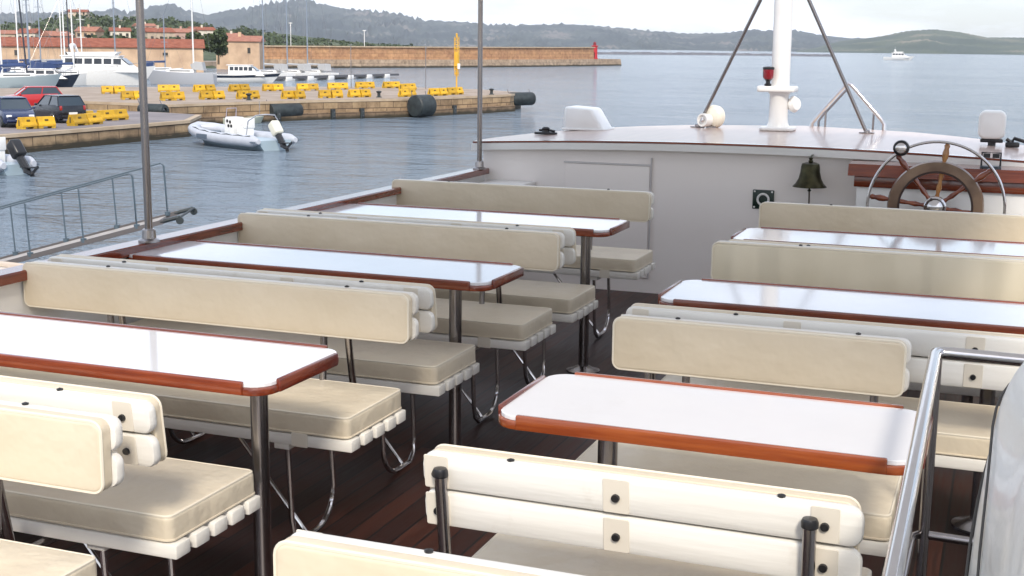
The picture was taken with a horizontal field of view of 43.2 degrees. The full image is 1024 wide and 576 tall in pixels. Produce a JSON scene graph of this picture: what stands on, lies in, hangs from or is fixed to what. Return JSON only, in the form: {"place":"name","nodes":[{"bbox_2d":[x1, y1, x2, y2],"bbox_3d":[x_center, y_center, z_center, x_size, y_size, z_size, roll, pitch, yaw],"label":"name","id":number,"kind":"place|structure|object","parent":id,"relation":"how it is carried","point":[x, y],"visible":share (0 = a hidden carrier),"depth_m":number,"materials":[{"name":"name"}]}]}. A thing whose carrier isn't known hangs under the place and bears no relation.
{"place":"outdoors","nodes":[
{"label":"outdoors","id":0,"kind":"place"},
{"bbox_2d":[0,162,197,262],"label":"boarding gangway","id":1,"kind":"object","parent":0,"point":[116,230],"visible":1,"depth_m":19.96,"materials":[{"name":"grey metal"}]},
{"bbox_2d":[0,109,201,153],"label":"quay","id":2,"kind":"structure","parent":0,"point":[63,135],"depth_m":66.30,"materials":[{"name":"concrete"}]},
{"bbox_2d":[0,96,35,126],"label":"parked car","id":3,"kind":"object","parent":2,"relation":"on","point":[13,109],"visible":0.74,"depth_m":64.92,"materials":[{"name":"blue paint"}]},
{"bbox_2d":[16,117,37,128],"bbox_3d":[-23.895,-8.126,63.657,0.520,0.580,0.882,8,13,33],"label":"traffic barrier","id":4,"kind":"object","parent":2,"relation":"on","point":[25,122],"visible":1,"depth_m":63.46,"materials":[{"name":"yellow paint"}]},
{"bbox_2d":[6,86,61,105],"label":"parked car","id":5,"kind":"object","parent":2,"relation":"on","point":[33,94],"visible":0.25,"depth_m":82.50,"materials":[{"name":"red paint"}]},
{"bbox_2d":[36,116,55,128],"bbox_3d":[-23.232,-8.249,64.355,0.520,0.580,0.882,11,15,43],"label":"traffic barrier","id":6,"kind":"object","parent":2,"relation":"on","point":[44,121],"visible":1,"depth_m":64.20,"materials":[{"name":"yellow paint"}]},
{"bbox_2d":[32,94,85,122],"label":"parked car","id":7,"kind":"object","parent":2,"relation":"on","point":[60,106],"visible":0.69,"depth_m":68.57,"materials":[{"name":"black paint"}]},
{"bbox_2d":[66,114,88,125],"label":"traffic barrier","id":8,"kind":"object","parent":2,"relation":"on","point":[76,119],"visible":1,"depth_m":66.38,"materials":[{"name":"yellow paint"}]},
{"bbox_2d":[84,113,102,124],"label":"traffic barrier","id":9,"kind":"object","parent":2,"relation":"on","point":[94,118],"visible":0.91,"depth_m":67.74,"materials":[{"name":"yellow paint"}]},
{"bbox_2d":[97,110,115,120],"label":"traffic barrier","id":10,"kind":"object","parent":2,"relation":"on","point":[108,114],"visible":0.69,"depth_m":70.96,"materials":[{"name":"yellow paint"}]},
{"bbox_2d":[112,109,128,119],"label":"traffic barrier","id":11,"kind":"object","parent":2,"relation":"on","point":[121,114],"visible":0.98,"depth_m":71.93,"materials":[{"name":"yellow paint"}]},
{"bbox_2d":[203,61,216,67],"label":"harbour front","id":12,"kind":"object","parent":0,"point":[210,63],"depth_m":273.19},
{"bbox_2d":[1,37,204,71],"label":"harbour building","id":13,"kind":"structure","parent":12,"relation":"on","point":[127,47],"depth_m":226.65,"materials":[{"name":"paint"}]},
{"bbox_2d":[185,31,210,51],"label":"harbour tree","id":14,"kind":"object","parent":12,"relation":"on","point":[196,34],"visible":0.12,"depth_m":238.04,"materials":[{"name":"green plant"}]},
{"bbox_2d":[204,28,227,64],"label":"harbour tree","id":15,"kind":"object","parent":12,"relation":"on","point":[218,39],"visible":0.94,"depth_m":242.00,"materials":[{"name":"green plant"}]},
{"bbox_2d":[216,32,265,69],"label":"harbour building","id":16,"kind":"structure","parent":12,"relation":"on","point":[239,52],"depth_m":259.58,"materials":[{"name":"paint"}]},
{"bbox_2d":[1,16,425,67],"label":"town hill","id":17,"kind":"structure","parent":0,"point":[207,55],"depth_m":622.93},
{"bbox_2d":[0,30,15,36],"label":"town house","id":18,"kind":"structure","parent":17,"relation":"on","point":[8,33],"depth_m":400.19,"materials":[{"name":"beige paint"}]},
{"bbox_2d":[18,26,43,36],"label":"town house","id":19,"kind":"structure","parent":17,"relation":"on","point":[36,32],"depth_m":411.79,"materials":[{"name":"paint"}]},
{"bbox_2d":[40,29,70,37],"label":"town house","id":20,"kind":"structure","parent":17,"relation":"on","point":[56,33],"depth_m":387.92,"materials":[{"name":"pink paint"}]},
{"bbox_2d":[68,8,89,17],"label":"town house","id":21,"kind":"structure","parent":17,"relation":"on","point":[82,13],"depth_m":667.55,"materials":[{"name":"beige paint"}]},
{"bbox_2d":[74,24,104,37],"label":"town house","id":22,"kind":"structure","parent":17,"relation":"on","point":[97,31],"depth_m":417.07,"materials":[{"name":"paint"}]},
{"bbox_2d":[108,25,130,37],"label":"town house","id":23,"kind":"structure","parent":17,"relation":"on","point":[120,30],"depth_m":438.04,"materials":[{"name":"paint"}]},
{"bbox_2d":[145,25,175,38],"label":"town house","id":24,"kind":"structure","parent":17,"relation":"on","point":[153,32],"depth_m":414.31,"materials":[{"name":"beige paint"}]},
{"bbox_2d":[172,26,199,38],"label":"town house","id":25,"kind":"structure","parent":17,"relation":"on","point":[180,31],"depth_m":433.82,"materials":[{"name":"pink paint"}]},
{"bbox_2d":[188,25,215,35],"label":"town house","id":26,"kind":"structure","parent":17,"relation":"on","point":[202,30],"depth_m":492.14,"materials":[{"name":"paint"}]},
{"bbox_2d":[0,12,413,46],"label":"hill scrub","id":27,"kind":"object","parent":17,"relation":"on","point":[105,21],"visible":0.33,"depth_m":628.13,"materials":[{"name":"green plant"}]},
{"bbox_2d":[0,87,520,116],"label":"pier","id":28,"kind":"structure","parent":0,"point":[94,98],"depth_m":92.89,"materials":[{"name":"stone"}]},
{"bbox_2d":[120,91,133,99],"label":"traffic barrier","id":29,"kind":"object","parent":28,"relation":"on","point":[126,94],"visible":1,"depth_m":87.42,"materials":[{"name":"yellow paint"}]},
{"bbox_2d":[137,99,168,112],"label":"rubber fender","id":30,"kind":"object","parent":28,"relation":"attached to","point":[161,107],"visible":0.57,"depth_m":81.03,"materials":[{"name":"black rubber"}]},
{"bbox_2d":[159,92,173,100],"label":"traffic barrier","id":31,"kind":"object","parent":28,"relation":"on","point":[166,95],"visible":1,"depth_m":86.66,"materials":[{"name":"yellow paint"}]},
{"bbox_2d":[198,91,213,99],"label":"traffic barrier","id":32,"kind":"object","parent":28,"relation":"on","point":[203,95],"visible":1,"depth_m":88.89,"materials":[{"name":"yellow paint"}]},
{"bbox_2d":[266,99,303,116],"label":"rubber fender","id":33,"kind":"object","parent":28,"relation":"attached to","point":[290,109],"visible":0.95,"depth_m":88.29,"materials":[{"name":"black rubber"}]},
{"bbox_2d":[280,90,294,98],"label":"traffic barrier","id":34,"kind":"object","parent":28,"relation":"on","point":[287,94],"visible":1,"depth_m":91.34,"materials":[{"name":"yellow paint"}]},
{"bbox_2d":[347,89,360,97],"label":"traffic barrier","id":35,"kind":"object","parent":28,"relation":"on","point":[351,93],"visible":1,"depth_m":95.41,"materials":[{"name":"yellow paint"}]},
{"bbox_2d":[201,105,514,123],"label":"pier ledge","id":36,"kind":"object","parent":28,"relation":"attached to","point":[372,114],"visible":0.29,"depth_m":92.89,"materials":[{"name":"stone"}]},
{"bbox_2d":[407,91,436,116],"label":"rubber fender","id":37,"kind":"object","parent":28,"relation":"attached to","point":[421,105],"visible":1,"depth_m":94.16,"materials":[{"name":"black rubber"}]},
{"bbox_2d":[454,33,459,86],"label":"pier beacon","id":38,"kind":"object","parent":28,"relation":"on","point":[456,62],"visible":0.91,"depth_m":117.82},
{"bbox_2d":[507,89,535,105],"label":"rubber fender","id":39,"kind":"object","parent":28,"relation":"attached to","point":[525,98],"visible":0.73,"depth_m":107.62,"materials":[{"name":"black rubber"}]},
{"bbox_2d":[0,0,861,51],"bbox_3d":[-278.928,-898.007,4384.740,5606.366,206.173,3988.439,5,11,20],"label":"hills","id":40,"kind":"structure","parent":0,"point":[386,27],"depth_m":4070.43,"materials":[{"name":"plant"}]},
{"bbox_2d":[0,49,1023,263],"bbox_3d":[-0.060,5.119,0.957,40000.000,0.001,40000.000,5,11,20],"label":"water","id":41,"kind":"structure","parent":0,"point":[949,94],"depth_m":88.50,"materials":[{"name":"liquid"}]},
{"bbox_2d":[0,261,22,268],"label":"neighbour boat","id":42,"kind":"object","parent":41,"relation":"on","point":[3,264],"visible":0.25,"depth_m":16.37,"materials":[{"name":"beige"}]},
{"bbox_2d":[0,137,39,175],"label":"inflatable boat","id":43,"kind":"object","parent":41,"relation":"on","point":[16,161],"visible":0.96,"depth_m":50.67,"materials":[{"name":"white"}]},
{"bbox_2d":[2,0,38,70],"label":"sailing boat","id":44,"kind":"object","parent":41,"relation":"on","point":[16,61],"visible":0.28,"depth_m":171.78,"materials":[{"name":"white"}]},
{"bbox_2d":[0,0,57,72],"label":"sailing boat","id":45,"kind":"object","parent":41,"relation":"on","point":[8,69],"visible":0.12,"depth_m":150.74,"materials":[{"name":"white"}]},
{"bbox_2d":[0,0,61,87],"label":"sailing boat","id":46,"kind":"object","parent":41,"relation":"on","point":[15,80],"visible":0.86,"depth_m":140.22,"materials":[{"name":"grey"}]},
{"bbox_2d":[23,1,49,67],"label":"sailing boat","id":47,"kind":"object","parent":41,"relation":"on","point":[40,60],"visible":0.15,"depth_m":176.93,"materials":[{"name":"white"}]},
{"bbox_2d":[23,68,78,86],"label":"motor boat","id":48,"kind":"object","parent":41,"relation":"on","point":[67,81],"visible":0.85,"depth_m":145.50,"materials":[{"name":"black"}]},
{"bbox_2d":[30,0,79,66],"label":"sailing boat","id":49,"kind":"object","parent":41,"relation":"on","point":[44,60],"visible":0.11,"depth_m":190.60,"materials":[{"name":"white"}]},
{"bbox_2d":[31,0,80,69],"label":"sailing boat","id":50,"kind":"object","parent":41,"relation":"on","point":[33,63],"visible":0.1,"depth_m":159.97,"materials":[{"name":"white"}]},
{"bbox_2d":[33,0,92,84],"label":"sailing boat","id":51,"kind":"object","parent":41,"relation":"on","point":[81,79],"visible":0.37,"depth_m":155.04,"materials":[{"name":"white"}]},
{"bbox_2d":[47,0,79,68],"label":"sailing boat","id":52,"kind":"object","parent":41,"relation":"on","point":[60,66],"visible":0.12,"depth_m":181.26,"materials":[{"name":"grey"}]},
{"bbox_2d":[56,43,154,84],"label":"motor yacht","id":53,"kind":"object","parent":41,"relation":"on","point":[107,68],"visible":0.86,"depth_m":156.48,"materials":[{"name":"white"}]},
{"bbox_2d":[77,0,136,51],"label":"sailing boat","id":54,"kind":"object","parent":41,"relation":"on","point":[114,23],"visible":0.06,"depth_m":174.03,"materials":[{"name":"white"}]},
{"bbox_2d":[137,14,182,78],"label":"sailing boat","id":55,"kind":"object","parent":41,"relation":"on","point":[149,63],"visible":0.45,"depth_m":186.69,"materials":[{"name":"white"}]},
{"bbox_2d":[148,0,216,84],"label":"sailing boat","id":56,"kind":"object","parent":41,"relation":"on","point":[180,76],"visible":0.88,"depth_m":163.37,"materials":[{"name":"silver metal"}]},
{"bbox_2d":[188,101,299,151],"bbox_3d":[-13.890,-8.274,65.885,8.137,2.616,2.820,11,15,43],"label":"inflatable boat","id":57,"kind":"object","parent":41,"relation":"on","point":[237,132],"visible":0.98,"depth_m":65.00,"materials":[{"name":"white"}]},
{"bbox_2d":[217,64,280,82],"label":"motor yacht","id":58,"kind":"object","parent":41,"relation":"on","point":[244,74],"visible":0.91,"depth_m":173.27,"materials":[{"name":"white"}]},
{"bbox_2d":[248,0,295,75],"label":"sailing boat","id":59,"kind":"object","parent":41,"relation":"on","point":[279,68],"visible":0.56,"depth_m":192.87,"materials":[{"name":"white"}]},
{"bbox_2d":[271,0,318,78],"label":"sailing boat","id":60,"kind":"object","parent":41,"relation":"on","point":[302,69],"visible":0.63,"depth_m":195.35,"materials":[{"name":"white"}]},
{"bbox_2d":[291,0,338,78],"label":"sailing boat","id":61,"kind":"object","parent":41,"relation":"on","point":[322,68],"visible":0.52,"depth_m":198.04,"materials":[{"name":"white"}]},
{"bbox_2d":[274,73,398,80],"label":"floating pontoon","id":62,"kind":"object","parent":41,"relation":"on","point":[324,77],"visible":0.89,"depth_m":192.98,"materials":[{"name":"grey"}]},
{"bbox_2d":[264,45,621,67],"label":"breakwater wall","id":63,"kind":"structure","parent":41,"relation":"in","point":[385,57],"depth_m":307.28,"materials":[{"name":"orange stone"}]},
{"bbox_2d":[0,125,1023,323],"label":"passenger boat","id":64,"kind":"object","parent":41,"relation":"on","point":[701,184],"visible":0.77,"depth_m":8.45,"materials":[{"name":"paint"}]},
{"bbox_2d":[135,0,159,242],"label":"awning pole","id":65,"kind":"object","parent":64,"relation":"on","point":[148,233],"visible":1,"depth_m":5.31,"materials":[{"name":"silver metal"}]},
{"bbox_2d":[473,0,485,169],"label":"awning pole","id":66,"kind":"object","parent":64,"relation":"on","point":[479,163],"visible":1,"depth_m":8.66,"materials":[{"name":"silver metal"}]},
{"bbox_2d":[1,289,1001,575],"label":"deck","id":67,"kind":"structure","parent":64,"relation":"on","point":[375,501],"depth_m":4.91,"materials":[{"name":"brown wood"}]},
{"bbox_2d":[0,400,123,575],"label":"deck bench","id":68,"kind":"object","parent":67,"relation":"on","point":[60,448],"visible":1,"depth_m":2.82,"materials":[{"name":"leather"}]},
{"bbox_2d":[0,375,260,575],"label":"deck bench","id":69,"kind":"object","parent":67,"relation":"on","point":[157,501],"visible":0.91,"depth_m":3.22,"materials":[{"name":"leather"}]},
{"bbox_2d":[0,312,338,575],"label":"deck table","id":70,"kind":"object","parent":67,"relation":"on","point":[258,371],"visible":0.99,"depth_m":3.59,"materials":[{"name":"laminate"}]},
{"bbox_2d":[0,260,418,534],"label":"deck bench","id":71,"kind":"object","parent":67,"relation":"on","point":[321,412],"visible":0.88,"depth_m":4.30,"materials":[{"name":"leather"}]},
{"bbox_2d":[48,254,478,473],"bbox_3d":[-0.910,0.285,4.921,1.592,0.819,0.672,5,11,20],"label":"deck bench","id":72,"kind":"object","parent":67,"relation":"on","point":[425,367],"visible":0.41,"depth_m":4.72,"materials":[{"name":"leather"}]},
{"bbox_2d":[127,240,523,445],"bbox_3d":[-0.771,0.256,5.261,1.624,0.759,0.456,5,11,20],"label":"deck table","id":73,"kind":"object","parent":67,"relation":"on","point":[455,277],"visible":0.59,"depth_m":5.10,"materials":[{"name":"laminate"}]},
{"bbox_2d":[238,212,564,423],"bbox_3d":[-0.588,0.126,5.768,1.622,0.829,0.396,5,11,20],"label":"deck bench","id":74,"kind":"object","parent":67,"relation":"on","point":[497,326],"visible":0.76,"depth_m":5.67,"materials":[{"name":"leather"}]},
{"bbox_2d":[256,208,597,384],"bbox_3d":[-0.403,0.041,6.232,1.632,0.829,0.598,5,11,20],"label":"deck bench","id":75,"kind":"object","parent":67,"relation":"on","point":[568,302],"visible":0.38,"depth_m":5.99,"materials":[{"name":"leather"}]},
{"bbox_2d":[273,529,583,575],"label":"deck bench","id":76,"kind":"object","parent":67,"relation":"on","point":[298,552],"visible":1,"depth_m":2.08,"materials":[{"name":"leather"}]},
{"bbox_2d":[319,203,629,373],"bbox_3d":[-0.229,0.002,6.654,1.621,0.759,0.456,5,11,20],"label":"deck table","id":77,"kind":"object","parent":67,"relation":"on","point":[586,228],"visible":0.67,"depth_m":6.49,"materials":[{"name":"laminate"}]},
{"bbox_2d":[392,179,654,337],"bbox_3d":[0.001,-0.182,7.442,1.632,0.831,0.396,5,11,20],"label":"deck bench","id":78,"kind":"object","parent":67,"relation":"on","point":[608,263],"visible":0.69,"depth_m":7.28,"materials":[{"name":"leather"}]},
{"bbox_2d":[423,444,871,575],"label":"deck bench","id":79,"kind":"object","parent":67,"relation":"on","point":[571,516],"visible":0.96,"depth_m":2.48,"materials":[{"name":"beige plastic"}]},
{"bbox_2d":[498,372,932,475],"bbox_3d":[0.477,0.664,3.153,0.984,0.759,0.458,5,11,20],"label":"deck table","id":80,"kind":"object","parent":67,"relation":"on","point":[609,413],"visible":0.77,"depth_m":3.03,"materials":[{"name":"laminate"}]},
{"bbox_2d":[575,314,911,556],"bbox_3d":[0.629,0.548,3.652,0.932,0.804,0.657,5,11,20],"label":"deck bench","id":81,"kind":"object","parent":67,"relation":"on","point":[874,367],"visible":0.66,"depth_m":3.73,"materials":[{"name":"leather"}]},
{"bbox_2d":[626,303,1023,472],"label":"deck bench","id":82,"kind":"object","parent":67,"relation":"on","point":[963,436],"visible":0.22,"depth_m":3.87,"materials":[{"name":"beige plastic"}]},
{"bbox_2d":[658,278,1023,534],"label":"deck table","id":83,"kind":"object","parent":67,"relation":"on","point":[977,314],"visible":0.58,"depth_m":4.41,"materials":[{"name":"laminate"}]},
{"bbox_2d":[711,240,1023,398],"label":"deck bench","id":84,"kind":"object","parent":67,"relation":"on","point":[938,274],"visible":0.49,"depth_m":5.04,"materials":[{"name":"leather"}]},
{"bbox_2d":[729,239,1023,259],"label":"deck bench","id":85,"kind":"object","parent":67,"relation":"on","point":[896,250],"visible":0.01,"depth_m":5.21,"materials":[{"name":"leather"}]},
{"bbox_2d":[731,227,1023,403],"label":"deck table","id":86,"kind":"object","parent":67,"relation":"on","point":[926,243],"visible":0.37,"depth_m":5.88,"materials":[{"name":"laminate"}]},
{"bbox_2d":[758,202,1023,241],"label":"deck bench","id":87,"kind":"object","parent":67,"relation":"on","point":[953,224],"visible":0.45,"depth_m":6.67,"materials":[{"name":"beige leather"}]},
{"bbox_2d":[848,160,1023,214],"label":"helm console","id":88,"kind":"object","parent":67,"relation":"on","point":[863,172],"visible":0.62,"depth_m":7.62,"materials":[{"name":"brown wood"}]},
{"bbox_2d":[866,140,1005,213],"bbox_3d":[2.470,-0.490,7.521,0.761,0.761,0.448,5,11,20],"label":"steering wheel","id":89,"kind":"object","parent":88,"relation":"attached to","point":[961,175],"visible":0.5,"depth_m":7.31,"materials":[{"name":"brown wood"}]},
{"bbox_2d":[893,140,909,155],"bbox_3d":[2.208,-0.793,7.332,0.092,0.092,0.070,5,11,20],"label":"speed knob","id":90,"kind":"object","parent":89,"relation":"attached to","point":[901,147],"visible":1,"depth_m":7.31,"materials":[{"name":"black metal"}]},
{"bbox_2d":[980,152,1001,168],"bbox_3d":[2.794,-0.736,7.540,0.120,0.114,0.070,5,11,20],"label":"compass mount","id":91,"kind":"object","parent":88,"relation":"on","point":[987,154],"visible":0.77,"depth_m":7.52,"materials":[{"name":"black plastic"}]},
{"bbox_2d":[882,347,1023,575],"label":"guard rail","id":92,"kind":"object","parent":67,"relation":"on","point":[901,544],"visible":1,"depth_m":2.85,"materials":[{"name":"silver metal"}]},
{"bbox_2d":[965,362,1023,575],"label":"folded cover","id":93,"kind":"object","parent":67,"relation":"on","point":[997,525],"visible":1,"depth_m":1.94,"materials":[{"name":"white"}]},
{"bbox_2d":[534,127,556,134],"bbox_3d":[0.247,-1.151,9.450,0.170,0.056,0.060,5,11,20],"label":"black cleat","id":94,"kind":"object","parent":64,"relation":"on","point":[546,130],"visible":1,"depth_m":9.43,"materials":[{"name":"black plastic"}]},
{"bbox_2d":[562,105,614,130],"bbox_3d":[0.591,-1.312,9.973,0.355,0.177,0.300,5,11,20],"label":"roof box","id":95,"kind":"object","parent":64,"relation":"on","point":[583,118],"visible":0.88,"depth_m":9.86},
{"bbox_2d":[697,105,724,127],"bbox_3d":[1.537,-1.320,9.959,0.179,0.180,0.210,10,14,40],"label":"searchlight","id":96,"kind":"object","parent":64,"relation":"on","point":[713,116],"visible":1,"depth_m":9.92,"materials":[{"name":"beige"}]},
{"bbox_2d":[690,0,761,127],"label":"mast stay","id":97,"kind":"object","parent":64,"relation":"on","point":[731,57],"visible":0.91,"depth_m":9.79,"materials":[{"name":"silver metal"}]},
{"bbox_2d":[752,189,773,208],"bbox_3d":[1.600,-0.563,8.238,0.136,0.123,0.022,5,11,20],"label":"wall socket","id":98,"kind":"object","parent":64,"relation":"attached to","point":[760,197],"depth_m":8.24,"materials":[{"name":"black"}]},
{"bbox_2d":[757,0,800,131],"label":"radar mast","id":99,"kind":"object","parent":64,"relation":"on","point":[780,89],"visible":1,"depth_m":9.53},
{"bbox_2d":[763,66,774,85],"bbox_3d":[1.890,-1.563,9.534,0.086,0.142,0.086,5,11,20],"label":"red lamp","id":100,"kind":"object","parent":99,"relation":"on","point":[768,74],"visible":1,"depth_m":9.50,"materials":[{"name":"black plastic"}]},
{"bbox_2d":[792,154,826,203],"bbox_3d":[1.838,-0.642,7.982,0.208,0.356,0.208,-4,12,-24],"label":"ship bell","id":101,"kind":"object","parent":64,"relation":"hanging from","point":[809,178],"visible":0.99,"depth_m":7.92,"materials":[{"name":"brown metal"}]},
{"bbox_2d":[807,0,874,133],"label":"mast stay","id":102,"kind":"object","parent":64,"relation":"on","point":[836,63],"visible":1,"depth_m":9.47,"materials":[{"name":"silver metal"}]},
{"bbox_2d":[809,82,886,129],"bbox_3d":[2.639,-1.206,10.140,0.607,0.818,0.134,6,12,28],"label":"bow handrail","id":103,"kind":"object","parent":64,"relation":"attached to","point":[831,102],"visible":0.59,"depth_m":10.07,"materials":[{"name":"silver metal"}]},
{"bbox_2d":[978,110,1006,145],"bbox_3d":[3.237,-1.080,8.720,0.173,0.235,0.120,5,11,20],"label":"wind display","id":104,"kind":"object","parent":64,"relation":"on","point":[991,127],"visible":1,"depth_m":8.67,"materials":[{"name":"plastic"}]},
{"bbox_2d":[1005,137,1023,147],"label":"throttle lever","id":105,"kind":"object","parent":64,"relation":"on","point":[1010,143],"visible":1,"depth_m":8.62,"materials":[{"name":"black plastic"}]},
{"bbox_2d":[597,52,830,56],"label":"rock breakwater","id":106,"kind":"object","parent":41,"relation":"in","point":[684,53],"visible":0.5,"depth_m":1030.88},
{"bbox_2d":[883,49,913,59],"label":"cabin cruiser","id":107,"kind":"object","parent":41,"relation":"on","point":[899,56],"visible":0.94,"depth_m":722.73,"materials":[{"name":"white"}]},
{"bbox_2d":[0,0,1023,37],"label":"sky","id":108,"kind":"structure","parent":0,"point":[838,18],"materials":[{"name":"white"}]},
{"bbox_2d":[797,29,1023,54],"bbox_3d":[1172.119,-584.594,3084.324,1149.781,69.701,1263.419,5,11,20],"label":"headland","id":109,"kind":"structure","parent":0,"point":[932,41],"depth_m":2927.10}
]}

